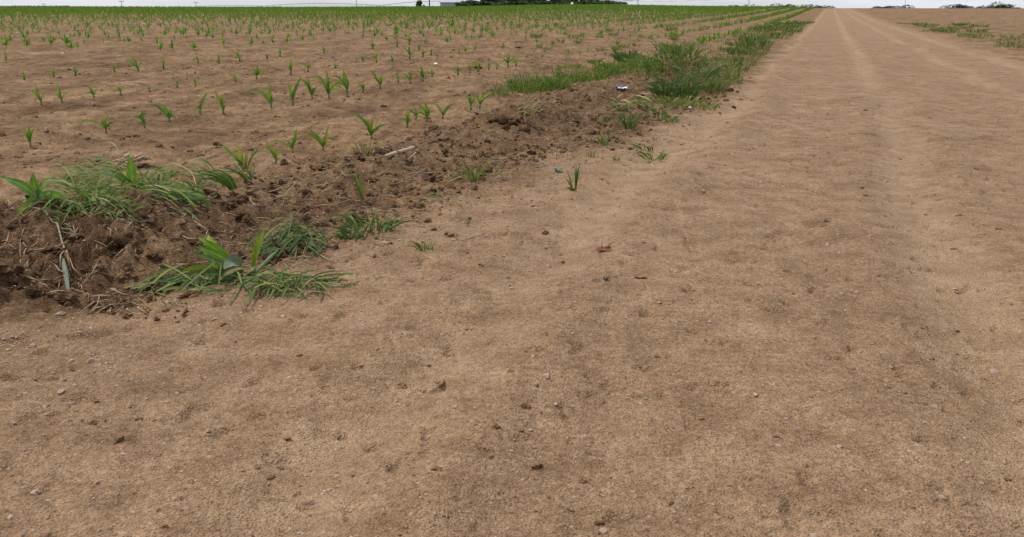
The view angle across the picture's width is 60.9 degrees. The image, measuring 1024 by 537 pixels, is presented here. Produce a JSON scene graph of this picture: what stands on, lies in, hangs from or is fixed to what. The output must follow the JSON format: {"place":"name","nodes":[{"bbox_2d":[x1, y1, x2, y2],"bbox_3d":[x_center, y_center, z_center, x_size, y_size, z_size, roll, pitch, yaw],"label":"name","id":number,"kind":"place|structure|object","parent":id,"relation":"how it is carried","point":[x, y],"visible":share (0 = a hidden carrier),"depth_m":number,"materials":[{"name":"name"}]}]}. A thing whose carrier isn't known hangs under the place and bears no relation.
{"place":"outdoors","nodes":[
{"label":"outdoors","id":0,"kind":"place"},
{"bbox_2d":[0,50,611,187],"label":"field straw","id":1,"kind":"object","parent":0,"point":[233,102],"visible":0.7,"depth_m":8.40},
{"bbox_2d":[0,77,724,310],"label":"dirt clods","id":2,"kind":"object","parent":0,"point":[303,200],"visible":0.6,"depth_m":4.46,"materials":[{"name":"soil"}]},
{"bbox_2d":[0,6,1023,536],"bbox_3d":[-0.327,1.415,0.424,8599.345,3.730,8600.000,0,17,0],"label":"ground","id":3,"kind":"structure","parent":0,"point":[868,58],"depth_m":3.10,"materials":[{"name":"soil"}]},
{"bbox_2d":[0,218,26,230],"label":"soil clod","id":4,"kind":"object","parent":3,"relation":"on","point":[14,225],"visible":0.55,"depth_m":3.55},
{"bbox_2d":[22,125,34,146],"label":"corn seedling","id":5,"kind":"object","parent":3,"relation":"on","point":[28,134],"visible":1,"depth_m":6.45,"materials":[{"name":"green plant"}]},
{"bbox_2d":[0,172,69,218],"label":"corn plant","id":6,"kind":"object","parent":3,"relation":"on","point":[32,190],"visible":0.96,"depth_m":3.64,"materials":[{"name":"green plant"}]},
{"bbox_2d":[27,84,47,104],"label":"corn seedling","id":7,"kind":"object","parent":3,"relation":"on","point":[37,95],"visible":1,"depth_m":9.13,"materials":[{"name":"green plant"}]},
{"bbox_2d":[44,210,69,289],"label":"bent stalk","id":8,"kind":"object","parent":3,"relation":"on","point":[65,270],"visible":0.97,"depth_m":3.33,"materials":[{"name":"plant"}]},
{"bbox_2d":[41,165,94,206],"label":"grass clump","id":9,"kind":"object","parent":3,"relation":"on","point":[61,184],"visible":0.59,"depth_m":4.83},
{"bbox_2d":[40,196,105,226],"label":"grass clump","id":10,"kind":"object","parent":3,"relation":"on","point":[58,212],"visible":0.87,"depth_m":3.60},
{"bbox_2d":[19,186,159,221],"bbox_3d":[-1.786,-0.270,3.664,0.529,0.129,0.338,6,18,19],"label":"grass clump","id":11,"kind":"object","parent":3,"relation":"on","point":[74,202],"visible":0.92,"depth_m":3.63,"materials":[{"name":"plant"}]},
{"bbox_2d":[0,5,178,6],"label":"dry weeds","id":12,"kind":"object","parent":3,"relation":"on","point":[68,6],"visible":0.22,"depth_m":201.98,"materials":[{"name":"green plant"}]},
{"bbox_2d":[43,142,136,191],"bbox_3d":[-2.578,-0.610,5.318,0.536,0.143,1.522,-9,19,-29],"label":"grass clump","id":13,"kind":"object","parent":3,"relation":"on","point":[82,174],"visible":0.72,"depth_m":5.33,"materials":[{"name":"plant"}]},
{"bbox_2d":[74,112,115,133],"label":"corn seedling","id":14,"kind":"object","parent":3,"relation":"on","point":[105,125],"visible":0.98,"depth_m":7.17,"materials":[{"name":"green plant"}]},
{"bbox_2d":[68,183,126,205],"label":"grass clump","id":15,"kind":"object","parent":3,"relation":"on","point":[85,198],"visible":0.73,"depth_m":3.72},
{"bbox_2d":[76,166,140,215],"bbox_3d":[-2.031,-0.396,4.325,0.378,0.274,1.737,-7,18,-21],"label":"grass clump","id":16,"kind":"object","parent":3,"relation":"on","point":[104,189],"visible":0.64,"depth_m":4.59,"materials":[{"name":"plant"}]},
{"bbox_2d":[74,177,145,194],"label":"grass clump","id":17,"kind":"object","parent":3,"relation":"on","point":[100,187],"visible":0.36,"depth_m":4.74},
{"bbox_2d":[105,208,125,223],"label":"dry leaf tuft","id":18,"kind":"object","parent":3,"relation":"on","point":[108,218],"visible":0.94,"depth_m":3.58,"materials":[{"name":"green plant"}]},
{"bbox_2d":[104,231,133,249],"bbox_3d":[-1.562,-0.114,3.494,0.140,0.084,0.119,9,19,28],"label":"soil clod","id":19,"kind":"object","parent":3,"relation":"on","point":[122,239],"visible":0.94,"depth_m":3.46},
{"bbox_2d":[109,155,146,190],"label":"corn plant","id":20,"kind":"object","parent":3,"relation":"on","point":[131,170],"visible":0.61,"depth_m":4.80,"materials":[{"name":"green plant"}]},
{"bbox_2d":[113,153,161,170],"bbox_3d":[-2.442,-0.677,5.748,0.344,0.164,0.184,0,17,0],"label":"straw pile","id":21,"kind":"object","parent":3,"relation":"on","point":[138,158],"visible":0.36,"depth_m":5.72,"materials":[{"name":"plant"}]},
{"bbox_2d":[134,109,147,127],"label":"corn seedling","id":22,"kind":"object","parent":3,"relation":"on","point":[142,119],"visible":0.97,"depth_m":7.54,"materials":[{"name":"green plant"}]},
{"bbox_2d":[112,166,190,200],"bbox_3d":[-1.890,-0.431,4.611,0.422,0.192,1.897,-8,19,-25],"label":"grass clump","id":23,"kind":"object","parent":3,"relation":"on","point":[155,177],"visible":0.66,"depth_m":4.99,"materials":[{"name":"plant"}]},
{"bbox_2d":[152,104,175,121],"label":"corn seedling","id":24,"kind":"object","parent":3,"relation":"on","point":[167,113],"visible":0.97,"depth_m":7.98,"materials":[{"name":"green plant"}]},
{"bbox_2d":[133,175,222,219],"bbox_3d":[-1.713,-0.399,4.429,0.453,0.232,1.493,-9,19,-27],"label":"grass clump","id":25,"kind":"object","parent":3,"relation":"on","point":[188,195],"visible":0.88,"depth_m":4.09,"materials":[{"name":"plant"}]},
{"bbox_2d":[124,262,256,297],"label":"cut grass","id":26,"kind":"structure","parent":3,"relation":"on","point":[186,279],"depth_m":3.25,"materials":[{"name":"plant"}]},
{"bbox_2d":[155,156,242,187],"bbox_3d":[-1.843,-0.595,5.215,0.889,0.138,0.521,9,19,27],"label":"grass clump","id":27,"kind":"object","parent":3,"relation":"on","point":[207,164],"visible":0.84,"depth_m":5.24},
{"bbox_2d":[191,170,236,190],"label":"grass clump","id":28,"kind":"object","parent":3,"relation":"on","point":[229,183],"visible":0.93,"depth_m":4.71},
{"bbox_2d":[214,89,224,114],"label":"corn seedling","id":29,"kind":"object","parent":3,"relation":"on","point":[221,103],"visible":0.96,"depth_m":8.48,"materials":[{"name":"green plant"}]},
{"bbox_2d":[219,143,243,169],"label":"corn seedling","id":30,"kind":"object","parent":3,"relation":"on","point":[240,160],"visible":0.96,"depth_m":5.52,"materials":[{"name":"green plant"}]},
{"bbox_2d":[181,228,289,285],"bbox_3d":[-1.115,-0.097,3.486,0.373,0.196,0.535,0,17,0],"label":"uprooted corn plant","id":31,"kind":"object","parent":3,"relation":"on","point":[214,252],"visible":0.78,"depth_m":3.39,"materials":[{"name":"green plant"}]},
{"bbox_2d":[221,164,257,182],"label":"grass clump","id":32,"kind":"object","parent":3,"relation":"on","point":[243,176],"visible":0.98,"depth_m":4.82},
{"bbox_2d":[233,149,265,168],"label":"seedling","id":33,"kind":"object","parent":3,"relation":"on","point":[246,159],"visible":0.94,"depth_m":5.57,"materials":[{"name":"green plant"}]},
{"bbox_2d":[244,85,274,108],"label":"corn seedling","id":34,"kind":"object","parent":3,"relation":"on","point":[269,98],"visible":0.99,"depth_m":9.07,"materials":[{"name":"green plant"}]},
{"bbox_2d":[264,139,280,163],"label":"corn seedling","id":35,"kind":"object","parent":3,"relation":"on","point":[273,153],"visible":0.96,"depth_m":5.75,"materials":[{"name":"green plant"}]},
{"bbox_2d":[242,211,331,259],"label":"cut grass","id":36,"kind":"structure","parent":3,"relation":"on","point":[283,237],"depth_m":3.75,"materials":[{"name":"plant"}]},
{"bbox_2d":[277,129,296,153],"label":"corn seedling","id":37,"kind":"object","parent":3,"relation":"on","point":[291,144],"visible":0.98,"depth_m":6.11,"materials":[{"name":"green plant"}]},
{"bbox_2d":[228,262,358,303],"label":"cut grass","id":38,"kind":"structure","parent":3,"relation":"on","point":[280,279],"depth_m":3.23,"materials":[{"name":"plant"}]},
{"bbox_2d":[288,77,301,105],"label":"corn seedling","id":39,"kind":"object","parent":3,"relation":"on","point":[292,93],"visible":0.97,"depth_m":9.32,"materials":[{"name":"green plant"}]},
{"bbox_2d":[301,78,319,99],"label":"corn seedling","id":40,"kind":"object","parent":3,"relation":"on","point":[310,89],"visible":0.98,"depth_m":10.03,"materials":[{"name":"green plant"}]},
{"bbox_2d":[303,124,334,150],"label":"corn seedling","id":41,"kind":"object","parent":3,"relation":"on","point":[323,142],"visible":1,"depth_m":6.31,"materials":[{"name":"green plant"}]},
{"bbox_2d":[312,71,344,98],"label":"corn seedling","id":42,"kind":"object","parent":3,"relation":"on","point":[326,85],"visible":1,"depth_m":10.13,"materials":[{"name":"green plant"}]},
{"bbox_2d":[0,46,661,190],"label":"field crumbs","id":43,"kind":"object","parent":3,"relation":"on","point":[3,134],"visible":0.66,"depth_m":8.11,"materials":[{"name":"soil"}]},
{"bbox_2d":[330,70,348,93],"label":"corn seedling","id":44,"kind":"object","parent":3,"relation":"on","point":[345,81],"visible":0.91,"depth_m":10.67,"materials":[{"name":"green plant"}]},
{"bbox_2d":[328,226,369,240],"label":"weed","id":45,"kind":"object","parent":3,"relation":"on","point":[344,234],"visible":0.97,"depth_m":3.90,"materials":[{"name":"green plant"}]},
{"bbox_2d":[338,165,363,197],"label":"weed","id":46,"kind":"object","parent":3,"relation":"on","point":[360,189],"visible":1,"depth_m":4.66,"materials":[{"name":"green plant"}]},
{"bbox_2d":[341,141,376,154],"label":"weed","id":47,"kind":"object","parent":3,"relation":"on","point":[369,150],"visible":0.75,"depth_m":5.88,"materials":[{"name":"green plant"}]},
{"bbox_2d":[352,113,386,138],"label":"corn seedling","id":48,"kind":"object","parent":3,"relation":"on","point":[370,129],"visible":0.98,"depth_m":6.88,"materials":[{"name":"green plant"}]},
{"bbox_2d":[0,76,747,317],"bbox_3d":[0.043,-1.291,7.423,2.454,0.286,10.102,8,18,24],"label":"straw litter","id":49,"kind":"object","parent":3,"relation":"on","point":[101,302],"visible":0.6,"depth_m":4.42,"materials":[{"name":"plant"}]},
{"bbox_2d":[0,54,750,314],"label":"soil crumbs","id":50,"kind":"object","parent":3,"relation":"on","point":[125,265],"visible":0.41,"depth_m":4.51,"materials":[{"name":"soil"}]},
{"bbox_2d":[329,207,423,234],"bbox_3d":[-0.637,-0.207,4.024,0.468,0.095,0.343,0,17,0],"label":"weed","id":51,"kind":"object","parent":3,"relation":"on","point":[379,226],"visible":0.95,"depth_m":4.02,"materials":[{"name":"green plant"}]},
{"bbox_2d":[0,77,761,326],"bbox_3d":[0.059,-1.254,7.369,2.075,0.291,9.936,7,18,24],"label":"broken clods","id":52,"kind":"object","parent":3,"relation":"on","point":[241,214],"visible":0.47,"depth_m":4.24,"materials":[{"name":"soil"}]},
{"bbox_2d":[385,146,418,157],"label":"corn stalk","id":53,"kind":"object","parent":3,"relation":"on","point":[387,155],"visible":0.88,"depth_m":5.71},
{"bbox_2d":[0,4,816,33],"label":"distant corn","id":54,"kind":"object","parent":3,"relation":"on","point":[313,10],"visible":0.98,"depth_m":87.74,"materials":[{"name":"green plant"}]},
{"bbox_2d":[404,241,436,251],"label":"weed","id":55,"kind":"object","parent":3,"relation":"on","point":[419,246],"visible":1,"depth_m":3.74,"materials":[{"name":"green plant"}]},
{"bbox_2d":[415,103,430,121],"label":"corn seedling","id":56,"kind":"object","parent":3,"relation":"on","point":[426,110],"visible":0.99,"depth_m":7.92,"materials":[{"name":"green plant"}]},
{"bbox_2d":[439,0,466,5],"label":"metal shed","id":57,"kind":"structure","parent":3,"relation":"on","point":[447,2],"depth_m":260.22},
{"bbox_2d":[455,0,485,6],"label":"bush","id":58,"kind":"object","parent":3,"relation":"on","point":[462,3],"visible":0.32,"depth_m":254.81,"materials":[{"name":"green plant"}]},
{"bbox_2d":[452,158,489,181],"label":"weed","id":59,"kind":"object","parent":3,"relation":"on","point":[473,178],"visible":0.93,"depth_m":5.10,"materials":[{"name":"green plant"}]},
{"bbox_2d":[467,1,492,5],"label":"bush","id":60,"kind":"object","parent":3,"relation":"on","point":[477,3],"visible":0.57,"depth_m":251.51,"materials":[{"name":"green plant"}]},
{"bbox_2d":[475,90,492,108],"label":"corn seedling","id":61,"kind":"object","parent":3,"relation":"on","point":[480,101],"visible":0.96,"depth_m":9.14,"materials":[{"name":"green plant"}]},
{"bbox_2d":[485,86,510,96],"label":"grass clump","id":62,"kind":"object","parent":3,"relation":"on","point":[499,90],"visible":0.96,"depth_m":10.25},
{"bbox_2d":[487,112,508,124],"bbox_3d":[-0.104,-1.226,7.138,0.216,0.105,0.207,0,17,0],"label":"soil clod","id":63,"kind":"object","parent":3,"relation":"on","point":[500,118],"visible":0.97,"depth_m":7.09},
{"bbox_2d":[486,1,532,6],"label":"bush","id":64,"kind":"object","parent":3,"relation":"on","point":[494,3],"visible":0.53,"depth_m":249.00,"materials":[{"name":"green plant"}]},
{"bbox_2d":[2,94,1017,536],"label":"road straw","id":65,"kind":"object","parent":3,"relation":"on","point":[554,326],"visible":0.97,"depth_m":2.38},
{"bbox_2d":[0,81,1023,536],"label":"road grit","id":66,"kind":"object","parent":3,"relation":"on","point":[546,375],"visible":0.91,"depth_m":2.71,"materials":[{"name":"gravel"}]},
{"bbox_2d":[5,96,1023,536],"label":"road crumbs","id":67,"kind":"object","parent":3,"relation":"on","point":[437,468],"visible":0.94,"depth_m":2.20,"materials":[{"name":"soil"}]},
{"bbox_2d":[508,116,524,125],"bbox_3d":[0.014,-1.194,7.121,0.186,0.097,0.153,-8,18,-25],"label":"soil clod","id":68,"kind":"object","parent":3,"relation":"on","point":[514,121],"visible":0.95,"depth_m":7.09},
{"bbox_2d":[502,75,547,92],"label":"grass clump","id":69,"kind":"object","parent":3,"relation":"on","point":[515,86],"visible":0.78,"depth_m":10.90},
{"bbox_2d":[515,94,544,118],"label":"dry grass tuft","id":70,"kind":"object","parent":3,"relation":"on","point":[528,107],"visible":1,"depth_m":7.30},
{"bbox_2d":[529,74,575,90],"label":"grass clump","id":71,"kind":"object","parent":3,"relation":"on","point":[563,82],"visible":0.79,"depth_m":10.99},
{"bbox_2d":[532,0,584,4],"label":"bush","id":72,"kind":"object","parent":3,"relation":"on","point":[548,2],"visible":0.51,"depth_m":251.54,"materials":[{"name":"green plant"}]},
{"bbox_2d":[216,0,905,7],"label":"pivot","id":73,"kind":"object","parent":3,"relation":"on","point":[395,3],"visible":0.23,"depth_m":475.70,"materials":[{"name":"metal"}]},
{"bbox_2d":[563,165,580,190],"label":"road weed","id":74,"kind":"object","parent":3,"relation":"on","point":[576,181],"visible":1,"depth_m":4.93,"materials":[{"name":"green plant"}]},
{"bbox_2d":[553,69,593,82],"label":"grass clump","id":75,"kind":"object","parent":3,"relation":"on","point":[568,75],"visible":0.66,"depth_m":12.25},
{"bbox_2d":[559,0,604,4],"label":"bush","id":76,"kind":"object","parent":3,"relation":"on","point":[586,2],"visible":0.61,"depth_m":249.06,"materials":[{"name":"green plant"}]},
{"bbox_2d":[574,69,610,81],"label":"grass clump","id":77,"kind":"object","parent":3,"relation":"on","point":[597,74],"visible":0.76,"depth_m":11.95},
{"bbox_2d":[597,133,616,145],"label":"weed","id":78,"kind":"object","parent":3,"relation":"on","point":[602,141],"visible":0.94,"depth_m":6.55,"materials":[{"name":"green plant"}]},
{"bbox_2d":[590,62,628,76],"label":"grass clump","id":79,"kind":"object","parent":3,"relation":"on","point":[618,68],"visible":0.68,"depth_m":12.99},
{"bbox_2d":[599,60,634,70],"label":"grass clump","id":80,"kind":"object","parent":3,"relation":"on","point":[626,65],"visible":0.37,"depth_m":14.56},
{"bbox_2d":[609,48,644,63],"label":"grass clump","id":81,"kind":"object","parent":3,"relation":"on","point":[618,56],"visible":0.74,"depth_m":16.72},
{"bbox_2d":[607,111,649,129],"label":"weed","id":82,"kind":"object","parent":3,"relation":"on","point":[629,121],"visible":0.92,"depth_m":7.41,"materials":[{"name":"green plant"}]},
{"bbox_2d":[490,25,770,95],"bbox_3d":[6.590,-7.743,28.896,3.902,0.328,40.989,5,17,16],"label":"grass cover","id":83,"kind":"object","parent":3,"relation":"on","point":[544,89],"depth_m":12.34,"materials":[{"name":"plant"}]},
{"bbox_2d":[608,94,657,111],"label":"dry grass tuft","id":84,"kind":"object","parent":3,"relation":"on","point":[633,102],"visible":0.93,"depth_m":8.68,"materials":[{"name":"beige plant"}]},
{"bbox_2d":[625,142,652,150],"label":"weed","id":85,"kind":"object","parent":3,"relation":"on","point":[647,147],"visible":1,"depth_m":6.40,"materials":[{"name":"green plant"}]},
{"bbox_2d":[623,54,657,69],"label":"grass clump","id":86,"kind":"object","parent":3,"relation":"on","point":[634,63],"visible":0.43,"depth_m":14.58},
{"bbox_2d":[633,55,669,78],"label":"grass clump","id":87,"kind":"object","parent":3,"relation":"on","point":[640,67],"visible":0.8,"depth_m":12.04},
{"bbox_2d":[633,150,672,161],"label":"weed","id":88,"kind":"object","parent":3,"relation":"on","point":[660,156],"visible":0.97,"depth_m":6.16,"materials":[{"name":"green plant"}]},
{"bbox_2d":[646,104,672,117],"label":"weed","id":89,"kind":"object","parent":3,"relation":"on","point":[653,110],"visible":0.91,"depth_m":8.21,"materials":[{"name":"green plant"}]},
{"bbox_2d":[634,79,692,97],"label":"grass clump","id":90,"kind":"object","parent":3,"relation":"on","point":[657,91],"visible":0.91,"depth_m":9.66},
{"bbox_2d":[641,42,690,74],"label":"grass clump","id":91,"kind":"object","parent":3,"relation":"on","point":[658,60],"visible":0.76,"depth_m":12.06,"materials":[{"name":"plant"}]},
{"bbox_2d":[652,94,691,109],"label":"grass clump","id":92,"kind":"object","parent":3,"relation":"on","point":[669,100],"visible":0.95,"depth_m":9.09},
{"bbox_2d":[650,38,696,52],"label":"grass clump","id":93,"kind":"object","parent":3,"relation":"on","point":[663,46],"visible":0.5,"depth_m":20.44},
{"bbox_2d":[646,71,712,93],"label":"grass clump","id":94,"kind":"object","parent":3,"relation":"on","point":[691,79],"visible":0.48,"depth_m":10.43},
{"bbox_2d":[658,45,711,77],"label":"grass clump","id":95,"kind":"object","parent":3,"relation":"on","point":[669,69],"visible":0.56,"depth_m":11.94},
{"bbox_2d":[659,43,712,74],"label":"grass clump","id":96,"kind":"object","parent":3,"relation":"on","point":[691,53],"visible":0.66,"depth_m":12.05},
{"bbox_2d":[658,77,720,99],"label":"grass clump","id":97,"kind":"object","parent":3,"relation":"on","point":[692,91],"visible":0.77,"depth_m":9.79,"materials":[{"name":"plant"}]},
{"bbox_2d":[677,94,710,106],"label":"grass clump","id":98,"kind":"object","parent":3,"relation":"on","point":[697,100],"visible":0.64,"depth_m":9.28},
{"bbox_2d":[663,57,738,85],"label":"grass clump","id":99,"kind":"object","parent":3,"relation":"on","point":[709,71],"visible":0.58,"depth_m":11.22,"materials":[{"name":"plant"}]},
{"bbox_2d":[686,100,723,110],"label":"grass clump","id":100,"kind":"object","parent":3,"relation":"on","point":[713,107],"visible":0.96,"depth_m":9.00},
{"bbox_2d":[668,71,745,94],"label":"grass clump","id":101,"kind":"object","parent":3,"relation":"on","point":[726,87],"visible":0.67,"depth_m":10.65,"materials":[{"name":"plant"}]},
{"bbox_2d":[679,44,740,78],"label":"grass clump","id":102,"kind":"object","parent":3,"relation":"on","point":[690,47],"visible":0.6,"depth_m":12.22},
{"bbox_2d":[697,54,745,84],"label":"grass clump","id":103,"kind":"object","parent":3,"relation":"on","point":[731,76],"visible":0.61,"depth_m":11.84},
{"bbox_2d":[705,58,752,72],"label":"grass clump","id":104,"kind":"object","parent":3,"relation":"on","point":[740,66],"visible":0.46,"depth_m":14.25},
{"bbox_2d":[707,50,768,66],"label":"grass clump","id":105,"kind":"object","parent":3,"relation":"on","point":[741,63],"visible":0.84,"depth_m":15.44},
{"bbox_2d":[725,47,768,55],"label":"grass clump","id":106,"kind":"object","parent":3,"relation":"on","point":[739,52],"visible":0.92,"depth_m":18.95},
{"bbox_2d":[734,35,775,45],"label":"grass clump","id":107,"kind":"object","parent":3,"relation":"on","point":[745,39],"visible":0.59,"depth_m":23.97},
{"bbox_2d":[736,37,779,50],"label":"grass clump","id":108,"kind":"object","parent":3,"relation":"on","point":[751,44],"visible":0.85,"depth_m":21.51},
{"bbox_2d":[764,30,792,38],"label":"grass clump","id":109,"kind":"object","parent":3,"relation":"on","point":[772,34],"visible":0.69,"depth_m":29.11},
{"bbox_2d":[873,4,914,7],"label":"bush","id":110,"kind":"object","parent":3,"relation":"on","point":[893,6],"visible":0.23,"depth_m":412.03,"materials":[{"name":"green plant"}]},
{"bbox_2d":[941,4,993,7],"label":"bush","id":111,"kind":"object","parent":3,"relation":"on","point":[961,6],"visible":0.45,"depth_m":420.97,"materials":[{"name":"green plant"}]},
{"bbox_2d":[988,1,1019,7],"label":"bush","id":112,"kind":"object","parent":3,"relation":"on","point":[1004,5],"visible":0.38,"depth_m":430.65,"materials":[{"name":"green plant"}]},
{"bbox_2d":[0,0,1023,7],"label":"sky","id":113,"kind":"structure","parent":0,"point":[835,3],"materials":[{"name":"white"}]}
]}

